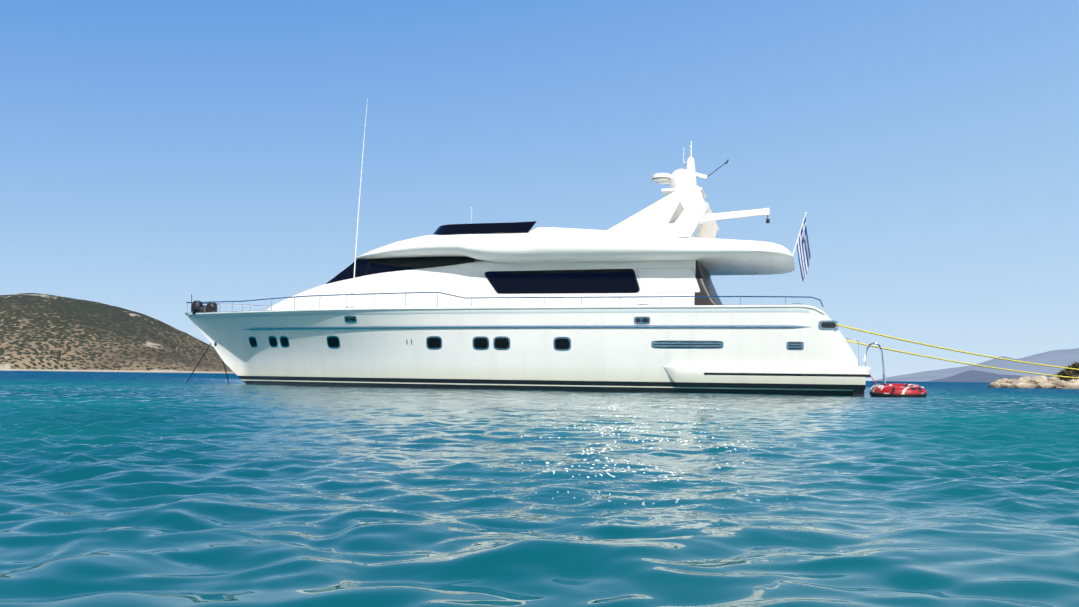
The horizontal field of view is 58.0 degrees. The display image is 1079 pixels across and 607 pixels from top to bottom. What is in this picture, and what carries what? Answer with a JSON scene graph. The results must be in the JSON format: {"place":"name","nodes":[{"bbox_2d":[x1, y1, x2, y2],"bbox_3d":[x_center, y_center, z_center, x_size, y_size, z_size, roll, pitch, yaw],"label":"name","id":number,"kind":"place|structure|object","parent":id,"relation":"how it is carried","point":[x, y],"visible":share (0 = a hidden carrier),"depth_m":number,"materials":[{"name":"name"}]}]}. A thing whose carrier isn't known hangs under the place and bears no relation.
{"place":"outdoors","nodes":[
{"label":"outdoors","id":0,"kind":"place"},
{"bbox_2d":[0,293,233,372],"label":"hill terrain","id":1,"kind":"structure","parent":0,"point":[42,332],"depth_m":463.94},
{"bbox_2d":[0,371,1078,606],"label":"sea water","id":2,"kind":"structure","parent":0,"point":[160,489],"depth_m":3.49,"materials":[{"name":"teal liquid"}]},
{"bbox_2d":[185,99,885,395],"bbox_3d":[-1.381,-1.459,33.297,24.654,10.698,6.089,0,-4,15],"label":"motor yacht","id":3,"kind":"object","parent":2,"relation":"on","point":[633,303],"visible":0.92,"depth_m":30.07,"materials":[{"name":"paint"}]},
{"bbox_2d":[837,324,1078,378],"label":"mooring ropes","id":4,"kind":"object","parent":3,"relation":"attached to","point":[956,351],"visible":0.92,"depth_m":31.21,"materials":[{"name":"yellow fabric"}]},
{"bbox_2d":[869,383,926,397],"bbox_3d":[9.789,2.426,26.572,1.440,0.389,1.512,-1,1,-35],"label":"towable tube","id":5,"kind":"object","parent":2,"relation":"on","point":[895,390],"visible":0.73,"depth_m":26.06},
{"bbox_2d":[0,0,1078,380],"label":"sky","id":6,"kind":"structure","parent":0,"point":[155,154],"materials":[{"name":"blue"}]},
{"bbox_2d":[874,348,1078,381],"bbox_3d":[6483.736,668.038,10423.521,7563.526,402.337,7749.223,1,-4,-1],"label":"mountain terrain","id":7,"kind":"structure","parent":0,"point":[1062,358],"depth_m":9014.70,"materials":[{"name":"stone"}]},
{"bbox_2d":[909,370,1076,382],"bbox_3d":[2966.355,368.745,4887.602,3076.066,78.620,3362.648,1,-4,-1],"label":"mountain terrain","id":8,"kind":"structure","parent":0,"point":[976,376],"depth_m":4097.02,"materials":[{"name":"grey stone"}]},
{"bbox_2d":[988,376,1078,388],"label":"rocks","id":9,"kind":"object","parent":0,"point":[1053,382],"depth_m":76.83,"materials":[{"name":"stone"}]},
{"bbox_2d":[1057,369,1076,380],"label":"shrub","id":10,"kind":"object","parent":9,"relation":"on","point":[1066,372],"visible":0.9,"depth_m":78.20,"materials":[{"name":"green plant"}]},
{"bbox_2d":[1064,362,1078,375],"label":"shrub","id":11,"kind":"object","parent":9,"relation":"on","point":[1075,365],"visible":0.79,"depth_m":78.79,"materials":[{"name":"green plant"}]}
]}

